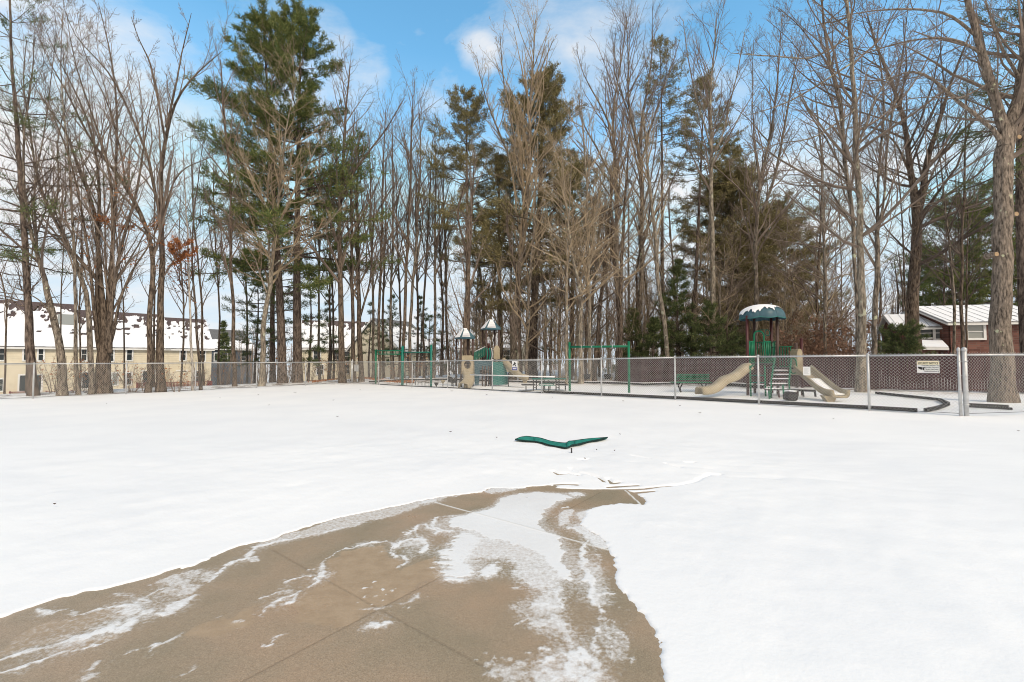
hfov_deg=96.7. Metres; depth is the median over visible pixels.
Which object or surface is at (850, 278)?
bare tree
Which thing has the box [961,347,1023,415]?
chain link fence
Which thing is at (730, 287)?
bare tree
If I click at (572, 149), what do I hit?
pine tree
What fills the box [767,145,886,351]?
bare tree
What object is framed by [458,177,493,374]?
bare tree
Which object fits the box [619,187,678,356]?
bare tree
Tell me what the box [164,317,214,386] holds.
terrace house
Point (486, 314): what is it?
bare tree
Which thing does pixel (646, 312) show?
shrub
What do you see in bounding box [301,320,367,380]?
house
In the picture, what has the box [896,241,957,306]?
pine tree
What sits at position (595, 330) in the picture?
shrub
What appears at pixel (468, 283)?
bare tree
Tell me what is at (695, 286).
bare tree
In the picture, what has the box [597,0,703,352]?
bare tree
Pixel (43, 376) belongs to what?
shrub
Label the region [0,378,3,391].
window
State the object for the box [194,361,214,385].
shrub
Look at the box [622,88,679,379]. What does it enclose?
bare tree
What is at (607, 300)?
bare tree
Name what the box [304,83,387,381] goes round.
bare tree
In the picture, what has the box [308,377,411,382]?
fallen leaves
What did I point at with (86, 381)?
window
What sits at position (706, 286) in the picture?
bare tree
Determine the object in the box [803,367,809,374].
notice board
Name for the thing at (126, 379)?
chain link fence
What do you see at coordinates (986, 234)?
pine tree
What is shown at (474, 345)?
shrub
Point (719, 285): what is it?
bare tree
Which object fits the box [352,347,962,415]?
chain link fence
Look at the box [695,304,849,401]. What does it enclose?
play tower
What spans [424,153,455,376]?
bare tree
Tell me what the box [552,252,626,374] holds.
shrub
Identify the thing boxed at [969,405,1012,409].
edging
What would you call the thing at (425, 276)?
bare tree
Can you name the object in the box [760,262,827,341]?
shrub
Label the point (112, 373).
window
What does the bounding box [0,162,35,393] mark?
bare tree
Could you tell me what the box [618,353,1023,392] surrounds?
privacy fence
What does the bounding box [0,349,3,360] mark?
window
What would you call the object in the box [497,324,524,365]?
hemlock tree
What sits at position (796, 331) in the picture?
shrub
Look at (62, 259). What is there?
bare tree
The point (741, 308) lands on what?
shrub
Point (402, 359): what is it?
climbing frame
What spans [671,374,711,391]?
park bench
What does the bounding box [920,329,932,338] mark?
window
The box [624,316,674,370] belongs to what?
hemlock tree
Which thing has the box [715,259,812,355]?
shrub
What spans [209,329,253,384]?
house
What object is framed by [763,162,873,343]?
bare tree
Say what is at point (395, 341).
house
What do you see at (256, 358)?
hemlock tree
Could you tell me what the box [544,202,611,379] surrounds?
bare tree
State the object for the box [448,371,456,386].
spring rider
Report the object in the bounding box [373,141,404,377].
bare tree
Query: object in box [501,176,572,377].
bare tree
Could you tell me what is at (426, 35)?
sky
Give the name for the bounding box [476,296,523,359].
shrub
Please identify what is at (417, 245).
bare tree
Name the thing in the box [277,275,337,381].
hemlock tree
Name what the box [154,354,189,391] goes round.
shrub
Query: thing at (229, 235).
bare tree
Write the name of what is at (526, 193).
bare tree
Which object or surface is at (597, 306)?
bare tree
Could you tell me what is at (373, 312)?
bare tree
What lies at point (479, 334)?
shrub
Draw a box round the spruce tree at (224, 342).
[215,320,235,384]
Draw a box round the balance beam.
[727,382,763,388]
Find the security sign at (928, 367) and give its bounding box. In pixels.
[917,361,939,372]
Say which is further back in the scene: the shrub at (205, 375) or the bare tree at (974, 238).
the bare tree at (974, 238)
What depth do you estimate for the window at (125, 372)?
57.27 m
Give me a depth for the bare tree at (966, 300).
27.20 m
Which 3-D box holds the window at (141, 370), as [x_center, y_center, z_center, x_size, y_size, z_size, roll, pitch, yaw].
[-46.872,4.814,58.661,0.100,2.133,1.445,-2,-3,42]
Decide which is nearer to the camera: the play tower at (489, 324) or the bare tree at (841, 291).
the play tower at (489, 324)
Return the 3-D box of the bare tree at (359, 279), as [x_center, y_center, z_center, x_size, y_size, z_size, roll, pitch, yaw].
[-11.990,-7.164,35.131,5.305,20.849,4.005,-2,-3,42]
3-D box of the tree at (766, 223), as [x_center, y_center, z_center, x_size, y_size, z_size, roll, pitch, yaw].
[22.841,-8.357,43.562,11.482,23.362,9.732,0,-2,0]
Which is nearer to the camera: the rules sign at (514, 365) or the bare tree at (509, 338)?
the rules sign at (514, 365)
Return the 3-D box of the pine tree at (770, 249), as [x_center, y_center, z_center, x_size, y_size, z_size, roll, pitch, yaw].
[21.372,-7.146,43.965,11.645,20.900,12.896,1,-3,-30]
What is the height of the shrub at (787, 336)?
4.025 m
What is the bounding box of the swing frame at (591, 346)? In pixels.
[568,341,629,392]
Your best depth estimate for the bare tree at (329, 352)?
42.19 m
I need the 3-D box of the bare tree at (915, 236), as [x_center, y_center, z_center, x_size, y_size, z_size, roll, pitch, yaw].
[21.973,-5.801,25.869,5.227,16.725,7.697,0,-2,0]
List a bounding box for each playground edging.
[369,378,679,384]
[380,384,542,392]
[544,391,917,411]
[875,392,949,410]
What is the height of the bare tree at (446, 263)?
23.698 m
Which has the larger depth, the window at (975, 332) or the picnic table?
the window at (975, 332)
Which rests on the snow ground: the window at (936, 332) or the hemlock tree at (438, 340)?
the hemlock tree at (438, 340)
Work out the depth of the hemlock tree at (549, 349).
51.78 m
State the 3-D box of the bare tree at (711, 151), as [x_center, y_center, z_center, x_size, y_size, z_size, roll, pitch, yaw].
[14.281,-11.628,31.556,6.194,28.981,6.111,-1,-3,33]
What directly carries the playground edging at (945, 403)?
on the snow ground
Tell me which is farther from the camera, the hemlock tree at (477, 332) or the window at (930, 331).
the hemlock tree at (477, 332)
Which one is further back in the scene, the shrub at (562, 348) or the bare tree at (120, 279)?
the shrub at (562, 348)
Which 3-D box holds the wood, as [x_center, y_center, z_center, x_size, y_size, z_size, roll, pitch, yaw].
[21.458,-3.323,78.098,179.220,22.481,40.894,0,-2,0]
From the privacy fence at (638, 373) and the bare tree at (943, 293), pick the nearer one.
the privacy fence at (638, 373)
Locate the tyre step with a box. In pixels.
[783,390,797,400]
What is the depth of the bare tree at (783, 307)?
36.48 m
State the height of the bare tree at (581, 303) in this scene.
18.309 m
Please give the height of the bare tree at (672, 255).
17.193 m
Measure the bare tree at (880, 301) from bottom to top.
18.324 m
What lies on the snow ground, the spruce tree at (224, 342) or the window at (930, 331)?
the spruce tree at (224, 342)
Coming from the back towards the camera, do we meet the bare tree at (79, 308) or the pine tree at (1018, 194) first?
the bare tree at (79, 308)
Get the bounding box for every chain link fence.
[0,361,351,398]
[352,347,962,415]
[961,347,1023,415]
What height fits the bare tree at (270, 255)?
22.761 m
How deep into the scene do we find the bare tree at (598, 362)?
40.27 m
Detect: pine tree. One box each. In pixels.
[175,0,372,382]
[186,0,403,382]
[219,139,319,382]
[413,83,526,377]
[428,60,621,377]
[454,151,553,359]
[508,147,619,375]
[624,33,701,354]
[653,67,746,369]
[670,159,808,355]
[679,135,781,293]
[709,191,850,373]
[883,179,1015,305]
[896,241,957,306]
[923,0,1023,386]
[925,191,1017,305]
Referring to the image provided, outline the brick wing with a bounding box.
[877,314,942,377]
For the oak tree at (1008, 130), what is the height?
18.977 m
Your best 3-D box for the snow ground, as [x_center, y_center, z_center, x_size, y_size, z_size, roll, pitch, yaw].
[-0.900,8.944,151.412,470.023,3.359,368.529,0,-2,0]
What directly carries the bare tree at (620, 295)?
on the snow ground
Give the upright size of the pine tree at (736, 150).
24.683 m
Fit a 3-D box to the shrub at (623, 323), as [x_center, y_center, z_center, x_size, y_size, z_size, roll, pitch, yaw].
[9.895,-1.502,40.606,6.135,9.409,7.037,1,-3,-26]
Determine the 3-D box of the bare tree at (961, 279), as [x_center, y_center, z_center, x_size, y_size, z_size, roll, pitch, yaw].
[24.585,-7.038,24.544,5.811,19.073,5.271,2,-3,-36]
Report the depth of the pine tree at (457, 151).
36.95 m
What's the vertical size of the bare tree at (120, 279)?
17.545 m
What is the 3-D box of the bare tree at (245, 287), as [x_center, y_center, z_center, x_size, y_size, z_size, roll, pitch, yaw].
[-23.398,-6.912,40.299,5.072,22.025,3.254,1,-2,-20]
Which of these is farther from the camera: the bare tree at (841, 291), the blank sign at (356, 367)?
the bare tree at (841, 291)
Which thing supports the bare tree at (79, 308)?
on the snow ground
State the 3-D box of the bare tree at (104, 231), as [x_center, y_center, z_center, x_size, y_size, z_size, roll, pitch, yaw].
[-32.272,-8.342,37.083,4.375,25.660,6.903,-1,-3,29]
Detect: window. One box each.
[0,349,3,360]
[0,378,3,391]
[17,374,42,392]
[22,349,25,360]
[37,349,44,361]
[81,349,87,361]
[81,371,88,389]
[111,350,114,361]
[111,372,118,385]
[125,350,133,360]
[125,372,132,385]
[141,370,155,384]
[179,351,186,360]
[313,351,320,359]
[316,364,323,374]
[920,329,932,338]
[933,329,940,339]
[964,325,986,339]
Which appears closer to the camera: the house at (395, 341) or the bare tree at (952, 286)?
the bare tree at (952, 286)
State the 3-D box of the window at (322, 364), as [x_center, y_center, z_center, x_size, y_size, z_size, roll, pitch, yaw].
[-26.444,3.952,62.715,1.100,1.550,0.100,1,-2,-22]
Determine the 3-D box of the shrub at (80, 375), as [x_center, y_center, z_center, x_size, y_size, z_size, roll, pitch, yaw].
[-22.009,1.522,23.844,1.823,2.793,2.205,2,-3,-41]
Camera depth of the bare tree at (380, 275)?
38.45 m
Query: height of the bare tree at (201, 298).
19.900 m
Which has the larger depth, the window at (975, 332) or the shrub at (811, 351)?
the window at (975, 332)
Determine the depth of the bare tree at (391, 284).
40.35 m
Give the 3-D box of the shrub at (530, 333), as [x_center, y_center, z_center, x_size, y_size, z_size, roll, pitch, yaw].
[1.217,-1.141,39.321,5.694,8.732,6.531,0,-2,8]
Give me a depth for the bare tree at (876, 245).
21.63 m
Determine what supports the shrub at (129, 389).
on the snow ground
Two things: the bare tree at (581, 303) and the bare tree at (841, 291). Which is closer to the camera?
the bare tree at (581, 303)
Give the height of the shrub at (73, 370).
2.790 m
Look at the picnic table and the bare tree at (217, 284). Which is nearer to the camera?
the picnic table
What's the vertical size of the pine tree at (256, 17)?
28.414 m
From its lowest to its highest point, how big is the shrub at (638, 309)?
11.456 m
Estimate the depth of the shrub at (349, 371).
35.82 m
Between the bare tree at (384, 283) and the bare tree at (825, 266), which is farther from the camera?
the bare tree at (384, 283)
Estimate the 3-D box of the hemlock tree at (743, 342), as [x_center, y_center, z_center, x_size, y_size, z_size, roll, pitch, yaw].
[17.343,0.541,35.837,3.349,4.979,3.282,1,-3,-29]
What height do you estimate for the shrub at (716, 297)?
11.136 m
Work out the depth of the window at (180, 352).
61.50 m
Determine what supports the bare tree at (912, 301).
on the snow ground
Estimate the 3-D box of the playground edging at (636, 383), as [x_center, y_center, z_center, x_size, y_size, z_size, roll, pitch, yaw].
[0.254,2.690,30.726,20.916,0.381,4.448,-1,-2,22]
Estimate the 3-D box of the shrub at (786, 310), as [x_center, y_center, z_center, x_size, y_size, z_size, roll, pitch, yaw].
[19.605,-1.699,33.191,6.721,8.987,5.860,2,-3,-43]
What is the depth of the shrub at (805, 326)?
34.65 m
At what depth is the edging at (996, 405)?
13.16 m
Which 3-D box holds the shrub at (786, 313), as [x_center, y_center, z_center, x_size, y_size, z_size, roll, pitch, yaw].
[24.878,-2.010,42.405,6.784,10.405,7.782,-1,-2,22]
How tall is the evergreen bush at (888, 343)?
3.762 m
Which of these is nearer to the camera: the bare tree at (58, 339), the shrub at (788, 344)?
the bare tree at (58, 339)
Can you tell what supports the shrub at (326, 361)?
on the snow ground
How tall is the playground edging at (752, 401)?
0.236 m
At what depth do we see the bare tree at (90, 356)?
22.46 m
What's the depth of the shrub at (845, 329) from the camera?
25.65 m
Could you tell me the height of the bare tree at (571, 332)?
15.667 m
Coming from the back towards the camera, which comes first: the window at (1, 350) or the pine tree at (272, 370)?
the window at (1, 350)
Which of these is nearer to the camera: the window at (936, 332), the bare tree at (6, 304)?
the bare tree at (6, 304)
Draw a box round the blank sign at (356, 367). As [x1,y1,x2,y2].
[354,365,358,370]
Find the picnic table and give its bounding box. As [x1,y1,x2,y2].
[521,378,567,391]
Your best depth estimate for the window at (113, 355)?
56.17 m
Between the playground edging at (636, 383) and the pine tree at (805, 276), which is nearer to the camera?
the playground edging at (636, 383)
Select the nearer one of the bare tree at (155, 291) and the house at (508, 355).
the bare tree at (155, 291)
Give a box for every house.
[0,300,78,393]
[72,310,170,390]
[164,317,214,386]
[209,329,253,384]
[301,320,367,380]
[346,318,436,378]
[457,331,525,372]
[901,304,1019,377]
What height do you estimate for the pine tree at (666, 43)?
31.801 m
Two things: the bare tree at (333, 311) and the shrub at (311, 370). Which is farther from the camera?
the bare tree at (333, 311)
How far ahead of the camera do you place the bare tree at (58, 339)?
21.76 m
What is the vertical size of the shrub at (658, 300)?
11.367 m
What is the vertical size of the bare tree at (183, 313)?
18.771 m
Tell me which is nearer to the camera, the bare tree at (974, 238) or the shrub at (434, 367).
the shrub at (434, 367)
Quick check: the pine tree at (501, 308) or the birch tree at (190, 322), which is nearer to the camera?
the birch tree at (190, 322)
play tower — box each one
[454,319,528,387]
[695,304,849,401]
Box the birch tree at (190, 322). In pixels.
[127,94,240,390]
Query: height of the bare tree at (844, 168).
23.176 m
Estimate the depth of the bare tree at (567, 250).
27.91 m
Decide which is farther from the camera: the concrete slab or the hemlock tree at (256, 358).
the hemlock tree at (256, 358)
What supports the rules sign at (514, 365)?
attached to the chain link fence at (959, 389)
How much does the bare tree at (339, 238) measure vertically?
26.342 m
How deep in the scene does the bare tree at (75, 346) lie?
22.12 m
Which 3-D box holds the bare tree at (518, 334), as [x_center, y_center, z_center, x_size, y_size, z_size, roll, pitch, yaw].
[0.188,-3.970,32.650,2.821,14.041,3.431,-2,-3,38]
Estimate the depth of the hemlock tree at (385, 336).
57.78 m
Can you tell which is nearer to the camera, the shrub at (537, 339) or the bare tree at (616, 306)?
the bare tree at (616, 306)
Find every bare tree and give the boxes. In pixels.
[0,0,89,395]
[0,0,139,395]
[0,0,182,393]
[0,7,110,393]
[0,121,65,392]
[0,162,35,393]
[7,93,117,333]
[17,0,130,394]
[19,0,198,392]
[50,163,105,386]
[61,0,238,391]
[79,86,153,283]
[87,127,142,388]
[127,106,258,389]
[135,116,189,387]
[154,113,224,385]
[156,179,209,385]
[182,22,262,386]
[194,20,355,385]
[194,106,238,384]
[218,182,264,383]
[263,32,406,382]
[285,115,336,379]
[301,155,349,378]
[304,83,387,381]
[317,182,349,378]
[323,118,391,381]
[353,107,390,377]
[358,76,427,378]
[365,49,446,378]
[368,90,428,378]
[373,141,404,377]
[374,76,452,377]
[376,148,423,376]
[393,142,442,376]
[406,118,442,377]
[411,102,461,377]
[421,127,465,376]
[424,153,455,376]
[429,228,501,359]
[439,141,508,367]
[456,231,513,359]
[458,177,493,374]
[461,0,574,379]
[470,145,514,361]
[471,142,558,339]
[485,150,565,379]
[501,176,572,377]
[502,195,536,379]
[506,176,584,379]
[512,92,648,383]
[522,218,547,336]
[524,149,564,375]
[528,137,625,383]
[540,51,641,380]
[542,168,641,376]
[542,193,587,378]
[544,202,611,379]
[555,0,659,357]
[563,172,602,380]
[580,112,700,357]
[583,113,627,380]
[584,176,653,373]
[585,137,672,342]
[590,161,635,380]
[593,218,620,376]
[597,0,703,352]
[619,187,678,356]
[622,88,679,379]
[623,204,659,357]
[627,166,721,355]
[639,221,704,356]
[657,177,764,356]
[665,0,761,355]
[673,229,740,370]
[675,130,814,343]
[693,225,753,355]
[694,0,816,372]
[696,201,765,355]
[720,0,995,392]
[736,199,834,352]
[755,39,889,358]
[759,0,1023,354]
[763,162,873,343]
[765,220,826,343]
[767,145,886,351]
[789,130,906,347]
[806,0,1017,382]
[813,167,910,346]
[826,0,931,386]
[855,73,993,383]
[865,205,900,357]
[871,70,993,384]
[884,253,906,313]
[893,241,907,311]
[899,3,1018,354]
[911,119,1015,347]
[926,181,960,305]
[942,209,977,298]
[953,174,991,294]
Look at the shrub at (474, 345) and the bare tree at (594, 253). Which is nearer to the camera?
the bare tree at (594, 253)
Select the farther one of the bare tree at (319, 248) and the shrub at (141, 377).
the bare tree at (319, 248)
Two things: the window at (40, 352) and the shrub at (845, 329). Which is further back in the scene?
the window at (40, 352)
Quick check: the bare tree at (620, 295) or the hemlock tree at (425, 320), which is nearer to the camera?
the bare tree at (620, 295)
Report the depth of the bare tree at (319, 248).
39.96 m
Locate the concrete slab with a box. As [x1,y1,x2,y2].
[0,472,670,681]
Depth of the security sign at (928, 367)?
11.48 m
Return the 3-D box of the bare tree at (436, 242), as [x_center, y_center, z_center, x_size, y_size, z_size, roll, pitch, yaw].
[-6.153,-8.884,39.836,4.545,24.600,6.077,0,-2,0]
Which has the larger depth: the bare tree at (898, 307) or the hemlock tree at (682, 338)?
the bare tree at (898, 307)
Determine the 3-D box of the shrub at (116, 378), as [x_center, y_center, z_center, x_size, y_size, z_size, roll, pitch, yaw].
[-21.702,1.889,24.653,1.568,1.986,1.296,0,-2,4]
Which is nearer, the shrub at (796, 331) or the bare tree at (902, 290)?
the shrub at (796, 331)
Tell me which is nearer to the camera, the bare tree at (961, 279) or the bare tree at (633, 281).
the bare tree at (961, 279)
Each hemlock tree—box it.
[235,267,276,382]
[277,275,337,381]
[302,292,357,378]
[362,302,381,376]
[365,319,388,351]
[376,294,415,376]
[406,295,438,375]
[414,314,446,374]
[425,282,459,374]
[470,293,493,373]
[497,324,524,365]
[539,319,562,372]
[603,306,651,378]
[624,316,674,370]
[645,258,707,373]
[681,299,745,376]
[721,318,749,362]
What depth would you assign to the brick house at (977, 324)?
33.02 m
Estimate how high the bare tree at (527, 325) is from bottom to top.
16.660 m
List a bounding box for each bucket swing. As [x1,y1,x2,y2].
[582,352,591,378]
[602,349,612,378]
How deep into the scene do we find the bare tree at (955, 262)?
49.26 m
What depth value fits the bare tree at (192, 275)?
25.50 m
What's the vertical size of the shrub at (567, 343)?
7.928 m
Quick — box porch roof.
[922,340,949,378]
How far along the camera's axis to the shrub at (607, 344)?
33.20 m
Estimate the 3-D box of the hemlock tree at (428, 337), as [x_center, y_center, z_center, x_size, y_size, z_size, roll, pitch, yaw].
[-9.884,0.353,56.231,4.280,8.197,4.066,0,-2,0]
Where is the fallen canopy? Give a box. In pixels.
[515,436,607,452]
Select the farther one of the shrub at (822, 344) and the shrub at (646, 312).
the shrub at (646, 312)
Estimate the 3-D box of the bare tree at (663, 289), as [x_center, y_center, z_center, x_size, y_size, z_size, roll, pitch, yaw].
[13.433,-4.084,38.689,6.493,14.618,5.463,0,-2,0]
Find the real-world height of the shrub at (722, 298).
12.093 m
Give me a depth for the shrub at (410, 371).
35.71 m
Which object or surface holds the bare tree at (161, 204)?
on the snow ground
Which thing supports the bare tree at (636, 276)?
on the snow ground
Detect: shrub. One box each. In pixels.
[22,350,81,392]
[50,346,95,391]
[68,347,113,392]
[111,351,155,391]
[111,361,124,386]
[129,357,155,390]
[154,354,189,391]
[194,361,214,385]
[213,354,240,384]
[271,344,292,381]
[302,351,320,379]
[322,343,347,379]
[337,346,357,380]
[388,357,409,380]
[404,349,427,377]
[423,352,445,377]
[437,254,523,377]
[452,317,484,365]
[461,293,509,374]
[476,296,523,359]
[497,284,554,370]
[499,277,551,372]
[515,233,613,380]
[540,310,584,372]
[548,324,575,371]
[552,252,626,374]
[568,280,626,366]
[572,268,655,379]
[592,244,678,357]
[596,283,652,355]
[609,257,659,355]
[627,242,692,366]
[669,262,761,356]
[685,258,752,355]
[693,245,783,354]
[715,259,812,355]
[723,252,784,353]
[734,258,819,355]
[748,268,820,352]
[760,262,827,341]
[761,327,811,376]
[763,330,805,353]
[768,327,812,353]
[773,324,827,382]
[775,316,842,354]
[775,335,815,355]
[782,297,835,346]
[786,343,827,370]
[794,331,843,370]
[799,334,843,371]
[810,313,881,381]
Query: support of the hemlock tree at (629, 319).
on the snow ground
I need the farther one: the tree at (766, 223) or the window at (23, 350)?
the window at (23, 350)
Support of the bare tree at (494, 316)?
on the snow ground
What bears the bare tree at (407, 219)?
on the snow ground
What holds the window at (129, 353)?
in the terrace house at (136, 336)
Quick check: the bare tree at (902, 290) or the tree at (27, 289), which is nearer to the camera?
the tree at (27, 289)
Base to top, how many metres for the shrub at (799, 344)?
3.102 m
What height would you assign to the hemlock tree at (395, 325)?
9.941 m
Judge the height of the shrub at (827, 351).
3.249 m
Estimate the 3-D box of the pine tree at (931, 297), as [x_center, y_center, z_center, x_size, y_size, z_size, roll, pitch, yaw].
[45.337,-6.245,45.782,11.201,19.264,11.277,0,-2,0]
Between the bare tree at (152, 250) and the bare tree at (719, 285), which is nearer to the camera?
the bare tree at (152, 250)
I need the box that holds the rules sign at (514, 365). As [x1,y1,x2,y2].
[512,361,517,369]
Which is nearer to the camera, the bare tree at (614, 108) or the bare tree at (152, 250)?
the bare tree at (152, 250)
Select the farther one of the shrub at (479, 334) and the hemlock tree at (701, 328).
the shrub at (479, 334)
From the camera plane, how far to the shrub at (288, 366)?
34.01 m
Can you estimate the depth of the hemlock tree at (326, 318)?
44.00 m
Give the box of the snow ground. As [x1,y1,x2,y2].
[0,365,1023,681]
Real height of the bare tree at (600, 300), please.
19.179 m
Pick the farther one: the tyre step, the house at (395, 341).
the house at (395, 341)
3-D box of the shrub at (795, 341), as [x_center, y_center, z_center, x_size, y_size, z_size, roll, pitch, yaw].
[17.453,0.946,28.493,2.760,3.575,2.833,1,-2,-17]
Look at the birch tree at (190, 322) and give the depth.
25.07 m
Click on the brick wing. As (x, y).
(932, 328)
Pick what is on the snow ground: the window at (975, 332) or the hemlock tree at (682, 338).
the hemlock tree at (682, 338)
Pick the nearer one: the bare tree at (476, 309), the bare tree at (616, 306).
the bare tree at (616, 306)
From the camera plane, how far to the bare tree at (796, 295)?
39.34 m
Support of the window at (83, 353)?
in the terrace house at (136, 336)
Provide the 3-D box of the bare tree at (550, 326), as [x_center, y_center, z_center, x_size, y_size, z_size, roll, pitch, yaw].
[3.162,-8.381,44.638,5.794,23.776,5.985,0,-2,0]
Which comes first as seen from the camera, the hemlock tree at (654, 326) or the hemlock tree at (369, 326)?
the hemlock tree at (654, 326)
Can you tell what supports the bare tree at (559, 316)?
on the snow ground
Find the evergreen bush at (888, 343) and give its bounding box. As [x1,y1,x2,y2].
[877,318,935,379]
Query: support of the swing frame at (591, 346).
on the snow ground
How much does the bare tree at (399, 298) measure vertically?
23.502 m
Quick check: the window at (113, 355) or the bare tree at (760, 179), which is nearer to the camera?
the bare tree at (760, 179)
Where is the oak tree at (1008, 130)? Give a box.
[782,0,1023,402]
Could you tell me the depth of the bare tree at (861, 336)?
19.48 m
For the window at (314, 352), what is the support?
in the house at (347, 328)
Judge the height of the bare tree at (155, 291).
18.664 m
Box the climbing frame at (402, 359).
[375,344,431,385]
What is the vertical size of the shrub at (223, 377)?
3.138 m
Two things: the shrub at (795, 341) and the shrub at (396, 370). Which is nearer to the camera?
the shrub at (795, 341)
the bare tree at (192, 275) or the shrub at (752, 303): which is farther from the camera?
the shrub at (752, 303)
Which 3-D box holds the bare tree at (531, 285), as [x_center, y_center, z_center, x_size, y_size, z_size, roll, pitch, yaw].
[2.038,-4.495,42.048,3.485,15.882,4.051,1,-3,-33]
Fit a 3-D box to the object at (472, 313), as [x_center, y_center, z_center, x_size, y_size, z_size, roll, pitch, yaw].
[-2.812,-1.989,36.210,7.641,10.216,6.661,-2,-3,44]
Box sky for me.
[0,0,1022,364]
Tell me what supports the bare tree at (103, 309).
on the snow ground
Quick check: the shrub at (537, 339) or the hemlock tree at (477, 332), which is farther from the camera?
the hemlock tree at (477, 332)
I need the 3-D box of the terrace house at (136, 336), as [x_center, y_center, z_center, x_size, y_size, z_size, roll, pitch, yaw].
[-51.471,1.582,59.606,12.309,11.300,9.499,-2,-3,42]
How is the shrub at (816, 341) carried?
on the snow ground
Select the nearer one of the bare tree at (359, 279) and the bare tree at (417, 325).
the bare tree at (359, 279)
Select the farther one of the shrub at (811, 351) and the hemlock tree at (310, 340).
the hemlock tree at (310, 340)
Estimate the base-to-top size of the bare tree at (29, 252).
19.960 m
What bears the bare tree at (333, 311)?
on the snow ground
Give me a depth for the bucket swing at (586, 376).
21.01 m
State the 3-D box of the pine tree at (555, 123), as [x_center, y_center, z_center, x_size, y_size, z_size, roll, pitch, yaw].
[1.111,-10.642,39.254,17.346,27.858,17.231,0,-2,0]
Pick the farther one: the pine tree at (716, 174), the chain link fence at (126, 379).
the pine tree at (716, 174)
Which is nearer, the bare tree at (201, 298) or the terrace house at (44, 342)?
the bare tree at (201, 298)
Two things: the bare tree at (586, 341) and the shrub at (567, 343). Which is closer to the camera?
the bare tree at (586, 341)
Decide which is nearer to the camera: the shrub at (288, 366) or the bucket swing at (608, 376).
the bucket swing at (608, 376)
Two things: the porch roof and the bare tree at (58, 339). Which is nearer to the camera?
the bare tree at (58, 339)
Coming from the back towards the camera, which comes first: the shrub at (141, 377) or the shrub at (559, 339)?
the shrub at (559, 339)
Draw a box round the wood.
[188,250,1015,385]
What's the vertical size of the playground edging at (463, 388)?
0.187 m

